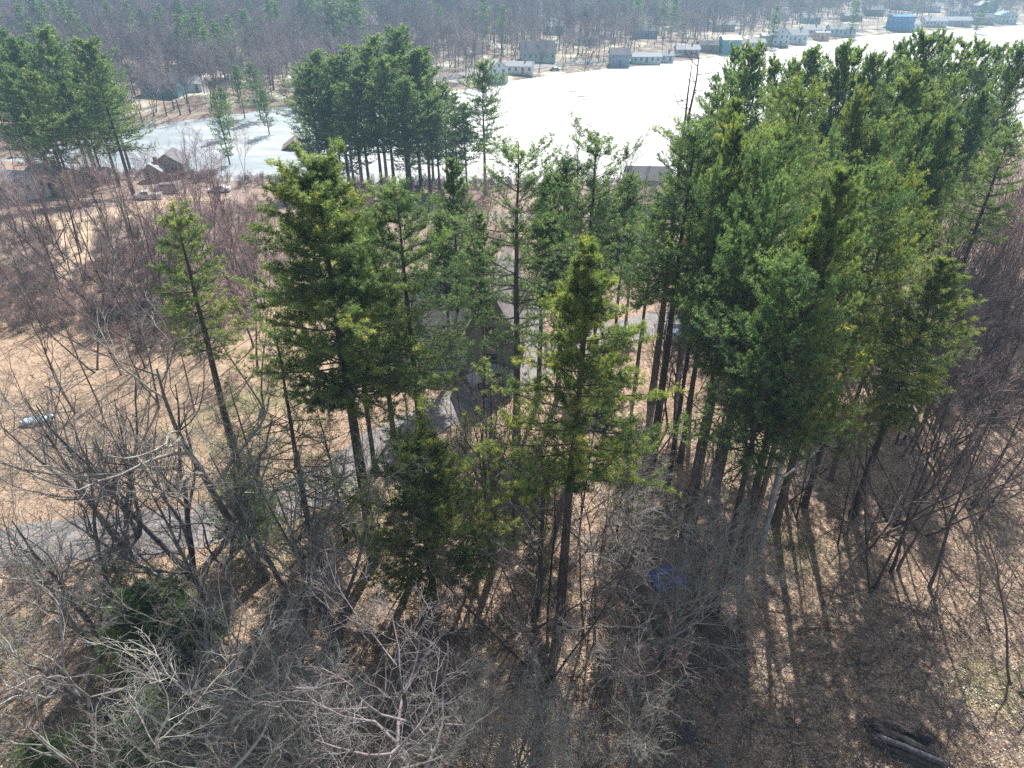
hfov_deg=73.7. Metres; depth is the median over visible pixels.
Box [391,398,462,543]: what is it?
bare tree
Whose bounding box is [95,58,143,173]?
pine tree
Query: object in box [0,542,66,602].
bare shrub
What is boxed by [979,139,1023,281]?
bare tree
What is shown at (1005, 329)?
bare tree
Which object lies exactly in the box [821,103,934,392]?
pine tree
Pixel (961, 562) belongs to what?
bare sapling
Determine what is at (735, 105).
pine tree
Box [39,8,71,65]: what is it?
bare tree
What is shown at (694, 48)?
house
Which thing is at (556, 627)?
bare sapling
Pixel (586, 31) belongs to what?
bare tree
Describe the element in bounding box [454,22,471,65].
bare tree
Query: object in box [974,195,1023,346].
bare tree
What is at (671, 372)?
bare tree
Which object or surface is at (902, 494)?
bare tree
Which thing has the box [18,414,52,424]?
rowboat
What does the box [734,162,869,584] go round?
pine tree
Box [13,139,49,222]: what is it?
bare tree
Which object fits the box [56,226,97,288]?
sandy track
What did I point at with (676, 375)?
bare tree
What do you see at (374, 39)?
pine tree
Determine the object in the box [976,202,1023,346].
bare tree
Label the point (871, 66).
pine tree
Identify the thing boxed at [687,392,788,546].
bare tree
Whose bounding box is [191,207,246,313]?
bare tree
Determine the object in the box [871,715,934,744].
log
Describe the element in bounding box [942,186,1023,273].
bare tree
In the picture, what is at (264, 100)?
pine tree
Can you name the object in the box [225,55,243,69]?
house
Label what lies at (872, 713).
bare sapling
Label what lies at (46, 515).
bare shrub
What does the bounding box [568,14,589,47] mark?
bare tree
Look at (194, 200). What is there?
bare tree
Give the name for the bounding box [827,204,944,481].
pine tree
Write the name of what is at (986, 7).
house
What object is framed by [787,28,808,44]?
house
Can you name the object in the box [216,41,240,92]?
bare tree
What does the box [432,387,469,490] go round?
bare tree
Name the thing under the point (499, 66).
house
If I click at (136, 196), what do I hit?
bare tree
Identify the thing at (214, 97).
pine tree
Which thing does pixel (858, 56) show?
pine tree
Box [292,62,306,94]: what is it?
pine tree
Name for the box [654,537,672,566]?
bare sapling
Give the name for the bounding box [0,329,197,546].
bare tree
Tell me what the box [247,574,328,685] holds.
bare shrub
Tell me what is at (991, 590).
bare sapling
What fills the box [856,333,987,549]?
bare tree
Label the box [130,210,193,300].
bare tree
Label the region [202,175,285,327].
bare tree
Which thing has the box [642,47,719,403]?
dead topped pine
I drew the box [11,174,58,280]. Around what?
bare tree
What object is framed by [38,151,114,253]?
bare tree
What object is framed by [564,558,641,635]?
bare shrub
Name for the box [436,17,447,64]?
bare tree
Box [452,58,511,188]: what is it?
pine tree
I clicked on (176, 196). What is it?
bare tree
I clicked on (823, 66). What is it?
pine tree
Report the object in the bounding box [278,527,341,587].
bare shrub
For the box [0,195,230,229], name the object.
dirt track
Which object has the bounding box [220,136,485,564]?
pine tree
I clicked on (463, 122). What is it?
pine tree
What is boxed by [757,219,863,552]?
leaning tree
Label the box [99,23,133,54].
bare tree
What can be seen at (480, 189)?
bare tree
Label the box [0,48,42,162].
pine tree
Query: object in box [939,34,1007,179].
pine tree
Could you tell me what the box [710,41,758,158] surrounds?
pine tree
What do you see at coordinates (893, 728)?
log
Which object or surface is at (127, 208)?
bare tree
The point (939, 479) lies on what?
bare tree
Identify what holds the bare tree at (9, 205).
on the ground
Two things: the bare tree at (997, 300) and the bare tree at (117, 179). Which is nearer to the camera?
the bare tree at (997, 300)
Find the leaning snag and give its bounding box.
[473,524,537,584]
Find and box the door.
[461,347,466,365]
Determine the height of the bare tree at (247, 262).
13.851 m
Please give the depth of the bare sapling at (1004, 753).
33.34 m
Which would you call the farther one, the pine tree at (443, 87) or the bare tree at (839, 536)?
the pine tree at (443, 87)
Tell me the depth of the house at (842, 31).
419.60 m
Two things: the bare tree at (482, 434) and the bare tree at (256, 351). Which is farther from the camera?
the bare tree at (256, 351)
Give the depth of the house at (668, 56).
318.87 m
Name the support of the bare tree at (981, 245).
on the ground
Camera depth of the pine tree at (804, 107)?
48.79 m
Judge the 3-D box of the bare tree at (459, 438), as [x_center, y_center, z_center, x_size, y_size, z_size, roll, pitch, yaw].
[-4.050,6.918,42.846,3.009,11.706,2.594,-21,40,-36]
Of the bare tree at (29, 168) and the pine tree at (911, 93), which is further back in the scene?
the bare tree at (29, 168)
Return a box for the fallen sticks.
[0,447,1023,767]
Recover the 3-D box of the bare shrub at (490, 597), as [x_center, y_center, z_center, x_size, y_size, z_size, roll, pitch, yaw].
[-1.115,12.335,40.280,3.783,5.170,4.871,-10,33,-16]
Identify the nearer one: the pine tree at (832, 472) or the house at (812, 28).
the pine tree at (832, 472)
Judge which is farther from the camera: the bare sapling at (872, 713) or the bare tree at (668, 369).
the bare tree at (668, 369)
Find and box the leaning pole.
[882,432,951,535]
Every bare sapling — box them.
[545,610,568,643]
[569,537,589,567]
[583,526,618,569]
[623,634,678,697]
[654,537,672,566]
[668,484,684,507]
[708,692,774,760]
[713,510,740,556]
[749,626,786,664]
[778,670,823,723]
[819,567,851,603]
[824,555,873,601]
[836,678,895,747]
[843,616,890,662]
[866,699,922,757]
[899,691,956,736]
[900,549,970,615]
[907,621,954,665]
[909,683,992,738]
[913,595,953,631]
[932,549,975,598]
[956,538,1021,599]
[958,575,1001,620]
[964,583,1005,628]
[977,718,1021,764]
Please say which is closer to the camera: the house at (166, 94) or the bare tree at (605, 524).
the bare tree at (605, 524)
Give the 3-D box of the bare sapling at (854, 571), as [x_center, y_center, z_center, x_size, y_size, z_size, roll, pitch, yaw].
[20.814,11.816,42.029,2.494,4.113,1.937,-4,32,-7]
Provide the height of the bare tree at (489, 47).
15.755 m
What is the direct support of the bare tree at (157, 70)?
on the ground
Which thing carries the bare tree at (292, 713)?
on the ground
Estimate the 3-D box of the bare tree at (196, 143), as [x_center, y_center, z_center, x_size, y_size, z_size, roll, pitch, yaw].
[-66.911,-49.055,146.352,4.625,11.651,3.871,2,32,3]
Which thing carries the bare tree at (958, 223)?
on the ground
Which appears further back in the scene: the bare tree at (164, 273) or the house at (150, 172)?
the house at (150, 172)
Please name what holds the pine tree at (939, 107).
on the ground
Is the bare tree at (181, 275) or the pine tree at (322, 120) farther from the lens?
the pine tree at (322, 120)
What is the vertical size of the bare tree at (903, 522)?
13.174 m
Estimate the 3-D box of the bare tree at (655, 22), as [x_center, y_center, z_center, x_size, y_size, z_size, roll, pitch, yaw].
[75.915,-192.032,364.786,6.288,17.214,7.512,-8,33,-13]
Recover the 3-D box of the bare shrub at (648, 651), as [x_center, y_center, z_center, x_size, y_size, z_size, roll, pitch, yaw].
[6.018,14.325,35.491,4.151,7.176,5.345,25,40,34]
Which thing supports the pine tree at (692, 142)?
on the ground
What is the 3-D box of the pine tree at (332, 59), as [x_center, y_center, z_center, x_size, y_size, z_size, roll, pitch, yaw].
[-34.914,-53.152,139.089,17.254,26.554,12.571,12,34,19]
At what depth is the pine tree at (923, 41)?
69.39 m
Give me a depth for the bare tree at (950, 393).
51.26 m
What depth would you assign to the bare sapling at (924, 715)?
34.37 m
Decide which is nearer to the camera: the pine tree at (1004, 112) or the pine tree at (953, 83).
the pine tree at (953, 83)
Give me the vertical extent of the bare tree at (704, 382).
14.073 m
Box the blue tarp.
[646,565,687,591]
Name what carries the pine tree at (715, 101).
on the ground
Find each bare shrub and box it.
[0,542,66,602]
[0,547,57,618]
[25,495,60,533]
[32,433,72,469]
[73,473,136,523]
[88,432,124,468]
[90,525,142,599]
[110,523,188,587]
[130,558,227,688]
[144,520,197,582]
[217,412,267,450]
[221,434,277,472]
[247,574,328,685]
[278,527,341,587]
[291,442,336,506]
[293,584,348,671]
[300,551,357,626]
[302,595,382,680]
[311,414,338,442]
[336,722,402,767]
[337,710,426,767]
[408,614,471,698]
[418,640,526,756]
[445,664,512,728]
[461,557,527,628]
[487,722,564,767]
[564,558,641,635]
[565,722,621,767]
[574,604,681,719]
[612,724,657,767]
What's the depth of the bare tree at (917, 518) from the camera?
45.34 m
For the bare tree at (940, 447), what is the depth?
53.20 m
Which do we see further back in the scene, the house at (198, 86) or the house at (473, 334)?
the house at (198, 86)
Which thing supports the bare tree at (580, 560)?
on the ground
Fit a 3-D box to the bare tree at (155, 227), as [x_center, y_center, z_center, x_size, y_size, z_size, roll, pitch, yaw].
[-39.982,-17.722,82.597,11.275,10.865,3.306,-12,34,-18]
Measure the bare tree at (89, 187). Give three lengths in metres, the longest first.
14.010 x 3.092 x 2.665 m
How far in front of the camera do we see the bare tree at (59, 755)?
25.26 m
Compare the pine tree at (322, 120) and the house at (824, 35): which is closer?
the pine tree at (322, 120)
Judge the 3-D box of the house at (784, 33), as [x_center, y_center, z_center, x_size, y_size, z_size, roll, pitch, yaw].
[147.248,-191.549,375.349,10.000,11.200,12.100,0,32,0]
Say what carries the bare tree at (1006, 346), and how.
on the ground
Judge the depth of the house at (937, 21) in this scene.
472.47 m
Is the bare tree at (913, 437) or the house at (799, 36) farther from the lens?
the house at (799, 36)
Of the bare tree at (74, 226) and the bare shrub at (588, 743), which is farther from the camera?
the bare tree at (74, 226)
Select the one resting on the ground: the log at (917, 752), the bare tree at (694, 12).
the bare tree at (694, 12)
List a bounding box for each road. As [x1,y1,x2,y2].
[0,292,931,567]
[304,20,1023,96]
[599,12,906,35]
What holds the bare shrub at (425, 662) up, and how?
on the ground
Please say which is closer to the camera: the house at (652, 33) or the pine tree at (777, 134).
the pine tree at (777, 134)
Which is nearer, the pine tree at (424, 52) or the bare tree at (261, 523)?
the bare tree at (261, 523)
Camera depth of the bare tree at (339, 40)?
241.79 m
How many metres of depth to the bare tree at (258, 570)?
34.65 m
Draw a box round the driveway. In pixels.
[520,277,546,380]
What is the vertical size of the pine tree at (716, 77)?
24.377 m
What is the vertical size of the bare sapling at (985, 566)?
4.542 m
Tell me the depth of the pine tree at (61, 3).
281.80 m
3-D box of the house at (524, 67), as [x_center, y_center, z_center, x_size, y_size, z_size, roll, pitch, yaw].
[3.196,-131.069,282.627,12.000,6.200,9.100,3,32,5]
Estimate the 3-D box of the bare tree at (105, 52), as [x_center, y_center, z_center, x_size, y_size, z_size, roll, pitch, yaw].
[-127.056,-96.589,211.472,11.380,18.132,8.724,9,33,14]
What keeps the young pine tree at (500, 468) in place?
on the ground
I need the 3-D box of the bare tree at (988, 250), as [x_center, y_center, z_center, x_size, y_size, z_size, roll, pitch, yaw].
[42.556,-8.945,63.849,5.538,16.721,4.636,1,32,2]
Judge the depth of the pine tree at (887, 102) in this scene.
71.63 m
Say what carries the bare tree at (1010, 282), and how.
on the ground
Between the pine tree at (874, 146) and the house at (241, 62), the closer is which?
the pine tree at (874, 146)
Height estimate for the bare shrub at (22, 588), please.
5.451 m
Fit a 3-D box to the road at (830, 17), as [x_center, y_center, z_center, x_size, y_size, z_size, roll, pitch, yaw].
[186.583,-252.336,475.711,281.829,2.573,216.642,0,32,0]
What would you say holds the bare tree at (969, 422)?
on the ground
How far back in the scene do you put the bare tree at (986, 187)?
77.87 m
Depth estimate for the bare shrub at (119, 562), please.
41.04 m
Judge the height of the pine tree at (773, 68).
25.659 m
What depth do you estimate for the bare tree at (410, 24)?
286.73 m
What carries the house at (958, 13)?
on the ground
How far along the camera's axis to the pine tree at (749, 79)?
69.64 m
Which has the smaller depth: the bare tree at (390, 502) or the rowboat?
the bare tree at (390, 502)
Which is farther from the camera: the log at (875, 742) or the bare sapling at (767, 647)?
the bare sapling at (767, 647)
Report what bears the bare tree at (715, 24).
on the ground
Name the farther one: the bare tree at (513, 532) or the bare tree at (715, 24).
the bare tree at (715, 24)
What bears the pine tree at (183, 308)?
on the ground
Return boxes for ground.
[0,0,1023,767]
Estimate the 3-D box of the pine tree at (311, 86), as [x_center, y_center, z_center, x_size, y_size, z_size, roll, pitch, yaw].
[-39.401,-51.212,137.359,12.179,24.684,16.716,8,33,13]
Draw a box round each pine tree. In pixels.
[0,26,48,164]
[0,34,78,165]
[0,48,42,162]
[0,61,72,196]
[1,716,88,767]
[6,44,87,150]
[10,68,97,202]
[11,3,34,39]
[16,24,111,191]
[35,29,95,166]
[41,56,106,186]
[55,0,74,34]
[57,53,133,186]
[63,35,156,194]
[69,96,103,166]
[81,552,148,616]
[90,680,211,767]
[92,561,210,697]
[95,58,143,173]
[135,588,235,686]
[142,196,256,507]
[173,0,187,19]
[188,13,210,70]
[201,324,383,589]
[205,88,235,164]
[213,85,241,136]
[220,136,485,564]
[224,64,251,118]
[239,62,268,119]
[252,89,278,134]
[259,0,292,43]
[271,1,286,36]
[274,62,340,173]
[277,48,348,155]
[283,87,317,158]
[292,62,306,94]
[294,0,307,39]
[301,51,379,186]
[307,103,344,170]
[310,80,350,160]
[314,0,344,49]
[314,411,546,622]
[318,222,395,477]
[320,42,371,187]
[321,172,492,485]
[322,82,379,193]
[330,63,388,195]
[332,40,396,192]
[336,0,369,46]
[342,0,369,50]
[350,32,400,176]
[354,54,420,197]
[356,203,414,437]
[357,23,431,178]
[360,74,440,194]
[368,49,460,193]
[397,45,462,191]
[404,94,470,197]
[415,212,477,379]
[420,72,449,178]
[424,156,479,312]
[427,81,472,175]
[435,102,492,180]
[439,131,590,501]
[443,92,474,181]
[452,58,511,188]
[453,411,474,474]
[454,211,512,397]
[457,233,701,633]
[478,425,506,487]
[493,172,580,400]
[523,157,610,397]
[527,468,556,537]
[535,110,651,433]
[578,187,632,347]
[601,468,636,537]
[607,169,653,339]
[611,200,682,381]
[612,113,721,443]
[615,234,640,322]
[630,112,768,463]
[657,125,812,505]
[664,97,759,403]
[664,155,744,489]
[673,244,864,618]
[675,72,728,219]
[675,208,763,541]
[676,81,748,365]
[680,12,688,40]
[688,157,813,551]
[690,38,772,232]
[699,119,829,487]
[703,208,880,566]
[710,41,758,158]
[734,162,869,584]
[738,53,793,251]
[738,70,863,392]
[744,43,840,212]
[748,56,821,203]
[749,147,920,527]
[750,112,780,195]
[752,74,800,256]
[765,5,782,46]
[782,220,871,471]
[785,120,855,245]
[790,37,871,244]
[794,42,869,201]
[795,80,873,228]
[800,152,953,508]
[803,91,845,168]
[804,55,831,145]
[807,59,961,216]
[811,49,897,202]
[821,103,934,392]
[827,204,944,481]
[832,116,899,301]
[837,254,986,518]
[845,0,861,36]
[846,24,951,263]
[859,82,901,153]
[864,103,973,382]
[865,36,916,118]
[867,51,904,117]
[872,89,948,312]
[884,69,972,298]
[889,36,978,276]
[903,29,970,161]
[911,81,999,304]
[917,112,1023,374]
[933,41,1023,235]
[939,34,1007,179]
[946,39,1023,227]
[972,0,992,32]
[972,75,1023,191]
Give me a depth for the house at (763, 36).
373.24 m
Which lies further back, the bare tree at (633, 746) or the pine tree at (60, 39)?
the pine tree at (60, 39)
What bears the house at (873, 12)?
on the ground
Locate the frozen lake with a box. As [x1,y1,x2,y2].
[0,26,1023,186]
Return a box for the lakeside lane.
[358,205,789,217]
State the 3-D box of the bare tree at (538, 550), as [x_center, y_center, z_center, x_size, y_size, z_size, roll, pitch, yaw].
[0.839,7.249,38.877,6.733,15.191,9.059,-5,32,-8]
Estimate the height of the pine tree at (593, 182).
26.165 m
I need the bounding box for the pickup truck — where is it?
[132,189,162,199]
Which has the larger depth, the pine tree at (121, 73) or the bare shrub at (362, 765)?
the pine tree at (121, 73)
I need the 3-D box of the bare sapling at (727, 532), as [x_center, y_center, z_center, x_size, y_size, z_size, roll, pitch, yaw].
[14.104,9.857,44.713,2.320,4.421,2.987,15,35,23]
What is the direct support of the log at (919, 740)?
on the log
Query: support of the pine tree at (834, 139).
on the ground
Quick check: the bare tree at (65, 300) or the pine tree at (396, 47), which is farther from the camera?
the pine tree at (396, 47)
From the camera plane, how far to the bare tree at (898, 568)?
38.52 m
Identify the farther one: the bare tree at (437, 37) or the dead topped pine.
the bare tree at (437, 37)
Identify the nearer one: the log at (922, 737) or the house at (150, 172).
the log at (922, 737)
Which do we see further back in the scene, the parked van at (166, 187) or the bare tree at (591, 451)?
the parked van at (166, 187)
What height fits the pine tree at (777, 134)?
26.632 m
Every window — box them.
[484,325,496,339]
[485,352,498,363]
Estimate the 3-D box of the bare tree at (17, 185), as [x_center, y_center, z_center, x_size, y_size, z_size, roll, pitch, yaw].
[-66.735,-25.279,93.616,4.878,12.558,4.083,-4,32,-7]
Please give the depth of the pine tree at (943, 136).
53.43 m
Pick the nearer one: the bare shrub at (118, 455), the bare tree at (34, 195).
the bare shrub at (118, 455)
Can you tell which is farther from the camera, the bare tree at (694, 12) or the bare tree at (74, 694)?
the bare tree at (694, 12)
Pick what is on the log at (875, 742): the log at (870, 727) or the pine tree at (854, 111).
the log at (870, 727)
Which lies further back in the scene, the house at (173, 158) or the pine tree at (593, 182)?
the house at (173, 158)
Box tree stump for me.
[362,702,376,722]
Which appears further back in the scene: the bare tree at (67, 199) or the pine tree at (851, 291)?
the bare tree at (67, 199)
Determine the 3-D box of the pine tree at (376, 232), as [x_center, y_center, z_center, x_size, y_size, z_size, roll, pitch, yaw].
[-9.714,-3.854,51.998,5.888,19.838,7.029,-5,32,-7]
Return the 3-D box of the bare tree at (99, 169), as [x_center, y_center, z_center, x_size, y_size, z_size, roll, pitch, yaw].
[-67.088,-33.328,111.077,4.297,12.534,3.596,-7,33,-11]
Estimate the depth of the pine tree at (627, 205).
63.40 m
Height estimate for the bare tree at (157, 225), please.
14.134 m
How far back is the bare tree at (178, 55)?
215.31 m
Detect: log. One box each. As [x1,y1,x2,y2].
[861,721,905,733]
[863,716,933,751]
[865,725,898,740]
[867,724,929,745]
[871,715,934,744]
[871,738,898,747]
[872,731,944,765]
[873,726,935,755]
[874,738,943,767]
[881,748,929,767]
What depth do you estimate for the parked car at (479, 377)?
63.17 m
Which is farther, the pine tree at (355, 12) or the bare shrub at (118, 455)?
the pine tree at (355, 12)
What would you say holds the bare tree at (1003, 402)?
on the ground
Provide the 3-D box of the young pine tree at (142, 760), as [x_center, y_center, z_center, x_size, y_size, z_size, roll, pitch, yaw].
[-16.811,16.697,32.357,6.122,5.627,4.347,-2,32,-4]
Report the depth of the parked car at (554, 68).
291.85 m
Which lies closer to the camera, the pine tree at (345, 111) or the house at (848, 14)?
the pine tree at (345, 111)
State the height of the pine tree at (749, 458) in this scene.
23.492 m
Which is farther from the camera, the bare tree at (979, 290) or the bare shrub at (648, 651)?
the bare tree at (979, 290)
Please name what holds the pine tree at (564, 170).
on the ground
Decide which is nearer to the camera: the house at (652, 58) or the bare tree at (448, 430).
the bare tree at (448, 430)
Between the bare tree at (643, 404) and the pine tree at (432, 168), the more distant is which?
the pine tree at (432, 168)
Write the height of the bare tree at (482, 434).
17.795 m
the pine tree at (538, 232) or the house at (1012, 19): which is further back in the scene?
the house at (1012, 19)
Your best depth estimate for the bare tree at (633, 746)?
29.31 m
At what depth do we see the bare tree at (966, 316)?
59.79 m
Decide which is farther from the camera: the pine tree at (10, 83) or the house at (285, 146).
the house at (285, 146)
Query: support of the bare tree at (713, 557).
on the ground
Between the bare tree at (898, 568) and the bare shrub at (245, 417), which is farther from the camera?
the bare shrub at (245, 417)
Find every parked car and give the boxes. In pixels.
[207,184,230,192]
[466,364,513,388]
[549,67,559,70]
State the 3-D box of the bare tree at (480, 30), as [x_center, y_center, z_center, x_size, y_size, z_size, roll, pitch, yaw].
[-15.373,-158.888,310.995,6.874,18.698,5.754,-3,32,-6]
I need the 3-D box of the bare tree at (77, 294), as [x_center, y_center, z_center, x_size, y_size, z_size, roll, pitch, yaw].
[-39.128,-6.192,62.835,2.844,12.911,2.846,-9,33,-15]
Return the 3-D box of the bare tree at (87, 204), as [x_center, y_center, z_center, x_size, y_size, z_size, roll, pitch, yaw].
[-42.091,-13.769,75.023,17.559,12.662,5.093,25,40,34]
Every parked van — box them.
[153,182,178,193]
[672,324,716,343]
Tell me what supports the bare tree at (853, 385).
on the ground
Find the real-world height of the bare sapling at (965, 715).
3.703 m
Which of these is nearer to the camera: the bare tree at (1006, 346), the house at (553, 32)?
the bare tree at (1006, 346)
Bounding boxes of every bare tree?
[0,131,15,168]
[0,158,92,255]
[0,161,44,249]
[0,162,28,256]
[0,177,96,282]
[0,191,134,284]
[0,197,160,308]
[0,203,121,304]
[0,203,125,372]
[0,221,42,330]
[0,231,214,375]
[0,264,75,413]
[0,308,247,578]
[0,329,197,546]
[0,346,204,553]
[0,376,168,648]
[0,376,285,628]
[0,456,179,681]
[0,549,157,756]
[0,599,311,767]
[2,153,44,240]
[3,199,174,349]
[7,169,71,272]
[9,396,199,553]
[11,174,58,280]
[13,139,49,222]
[14,177,64,261]
[18,290,317,582]
[19,194,58,288]
[21,140,60,252]
[23,139,75,241]
[26,251,102,412]
[32,159,61,243]
[35,144,85,277]
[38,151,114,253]
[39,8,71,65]
[39,148,81,251]
[41,188,85,285]
[56,164,107,296]
[59,142,101,186]
[60,248,121,374]
[61,148,90,221]
[64,536,348,767]
[64,564,298,760]
[66,141,103,215]
[70,150,107,237]
[73,166,117,268]
[73,218,163,408]
[74,133,98,189]
[74,187,158,303]
[74,504,346,767]
[78,238,145,367]
[80,143,118,210]
[83,221,180,330]
[88,225,162,323]
[91,131,135,252]
[91,139,154,185]
[91,191,140,298]
[96,141,131,242]
[96,227,241,339]
[97,152,190,278]
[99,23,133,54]
[100,42,120,92]
[105,163,190,236]
[109,169,134,229]
[110,150,237,270]
[111,52,150,106]
[113,192,175,338]
[114,547,401,767]
[118,195,218,273]
[121,122,232,264]
[128,56,162,114]
[130,137,167,237]
[130,164,206,265]
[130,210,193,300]
[134,148,227,282]
[134,368,397,608]
[143,52,170,98]
[144,194,179,289]
[144,216,189,340]
[155,215,201,360]
[157,246,194,412]
[159,423,433,642]
[160,228,306,410]
[163,43,195,103]
[167,142,191,228]
[172,207,253,347]
[178,37,222,93]
[178,128,191,164]
[178,168,216,272]
[183,586,503,767]
[186,182,268,295]
[187,159,221,240]
[188,128,205,168]
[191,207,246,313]
[194,465,292,558]
[197,162,246,279]
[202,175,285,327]
[205,55,235,101]
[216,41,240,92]
[228,118,257,181]
[228,216,276,346]
[231,222,284,368]
[239,522,496,767]
[248,44,283,97]
[286,11,307,44]
[303,133,318,160]
[323,38,340,58]
[331,28,351,57]
[340,162,384,216]
[359,408,407,572]
[363,489,679,680]
[388,361,494,497]
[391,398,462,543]
[398,372,440,434]
[404,350,534,480]
[405,13,417,41]
[406,587,618,767]
[409,34,437,66]
[431,29,447,69]
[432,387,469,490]
[433,294,543,551]
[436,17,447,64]
[436,315,468,440]
[446,424,472,466]
[449,455,674,631]
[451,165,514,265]
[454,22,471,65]
[454,387,487,521]
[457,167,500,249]
[461,336,503,524]
[461,398,569,615]
[463,167,490,215]
[472,201,495,275]
[475,16,483,56]
[476,416,563,605]
[480,383,681,547]
[481,393,596,663]
[487,27,496,55]
[489,374,532,534]
[527,320,734,482]
[531,36,551,70]
[540,403,835,701]
[550,606,694,767]
[553,447,613,636]
[558,411,704,712]
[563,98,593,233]
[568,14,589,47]
[579,25,593,54]
[580,18,593,50]
[581,369,620,511]
[590,481,626,602]
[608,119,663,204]
[610,438,654,629]
[626,9,640,47]
[634,277,692,427]
[637,329,730,421]
[641,138,653,211]
[646,298,698,438]
[649,375,701,502]
[650,8,658,41]
[650,332,696,479]
[684,2,702,35]
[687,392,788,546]
[705,9,717,34]
[706,346,737,496]
[713,350,737,474]
[775,361,875,452]
[786,0,806,23]
[787,378,891,501]
[792,375,860,505]
[795,335,846,518]
[807,369,1023,534]
[824,361,1023,526]
[830,361,1023,536]
[831,354,1022,593]
[836,357,896,544]
[845,355,897,535]
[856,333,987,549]
[859,256,1020,419]
[862,324,1023,474]
[882,287,1023,454]
[888,358,985,573]
[894,300,954,444]
[896,344,966,521]
[896,367,1015,571]
[900,283,1001,445]
[901,320,971,460]
[908,230,1023,406]
[910,304,996,453]
[911,234,993,380]
[913,264,1023,351]
[913,342,984,504]
[917,366,1023,525]
[920,189,968,335]
[921,175,1004,311]
[922,175,984,342]
[923,219,1023,416]
[926,209,990,381]
[927,350,1023,588]
[928,238,993,356]
[932,298,984,432]
[932,322,987,458]
[935,166,1003,274]
[939,182,1021,326]
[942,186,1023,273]
[942,330,1023,495]
[943,242,1023,399]
[946,145,1012,248]
[948,221,1000,344]
[948,245,1023,411]
[952,288,1023,446]
[955,206,1014,328]
[956,309,1023,478]
[958,240,1023,371]
[958,349,1023,509]
[960,454,1023,693]
[962,348,1019,494]
[965,263,1021,354]
[967,290,1023,452]
[970,175,1023,276]
[972,187,1005,286]
[972,271,1023,376]
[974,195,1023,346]
[974,242,1023,345]
[976,188,1023,332]
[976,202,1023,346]
[978,436,1023,521]
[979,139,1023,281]
[979,207,1023,352]
[982,163,1023,290]
[982,227,1023,328]
[988,155,1023,305]
[998,389,1023,429]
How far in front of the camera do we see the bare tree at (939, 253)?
65.83 m
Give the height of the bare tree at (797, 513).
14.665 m
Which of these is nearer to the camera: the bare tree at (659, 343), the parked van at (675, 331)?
the bare tree at (659, 343)
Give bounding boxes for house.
[0,169,50,199]
[25,162,82,194]
[80,167,111,184]
[137,73,187,97]
[140,157,166,181]
[157,147,190,177]
[185,77,208,91]
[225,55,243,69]
[281,136,309,150]
[375,246,531,375]
[404,34,418,45]
[487,57,507,82]
[505,59,534,75]
[518,40,556,62]
[545,22,563,34]
[575,33,597,44]
[608,48,630,66]
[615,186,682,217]
[624,166,669,186]
[630,52,662,64]
[634,24,658,38]
[659,49,674,62]
[674,43,700,56]
[696,40,720,52]
[713,18,736,30]
[719,35,742,54]
[746,39,766,48]
[759,31,772,45]
[766,11,789,20]
[770,24,791,47]
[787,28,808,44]
[799,13,821,23]
[801,24,823,35]
[813,29,831,40]
[825,24,857,36]
[840,12,863,21]
[862,5,884,16]
[885,15,916,31]
[890,0,910,9]
[913,21,921,30]
[917,1,941,11]
[920,17,948,27]
[945,7,969,15]
[947,16,973,26]
[970,1,996,12]
[970,13,996,24]
[994,10,1018,23]
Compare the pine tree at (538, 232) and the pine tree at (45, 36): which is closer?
the pine tree at (538, 232)
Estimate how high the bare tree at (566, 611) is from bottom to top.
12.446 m
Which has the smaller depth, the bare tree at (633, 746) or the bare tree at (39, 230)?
the bare tree at (633, 746)
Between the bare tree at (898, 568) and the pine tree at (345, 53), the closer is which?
the bare tree at (898, 568)
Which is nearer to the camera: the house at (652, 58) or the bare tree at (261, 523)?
the bare tree at (261, 523)
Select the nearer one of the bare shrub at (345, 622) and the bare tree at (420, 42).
the bare shrub at (345, 622)
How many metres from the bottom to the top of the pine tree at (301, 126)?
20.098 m
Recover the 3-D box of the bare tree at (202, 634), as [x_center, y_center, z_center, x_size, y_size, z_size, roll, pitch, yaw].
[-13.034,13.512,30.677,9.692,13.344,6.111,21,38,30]
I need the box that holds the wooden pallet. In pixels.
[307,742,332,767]
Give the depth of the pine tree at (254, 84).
201.69 m
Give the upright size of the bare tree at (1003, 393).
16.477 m
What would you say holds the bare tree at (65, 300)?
on the ground
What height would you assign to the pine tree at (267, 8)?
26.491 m
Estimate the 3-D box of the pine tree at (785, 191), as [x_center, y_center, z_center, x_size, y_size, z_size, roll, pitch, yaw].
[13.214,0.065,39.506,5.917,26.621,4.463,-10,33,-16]

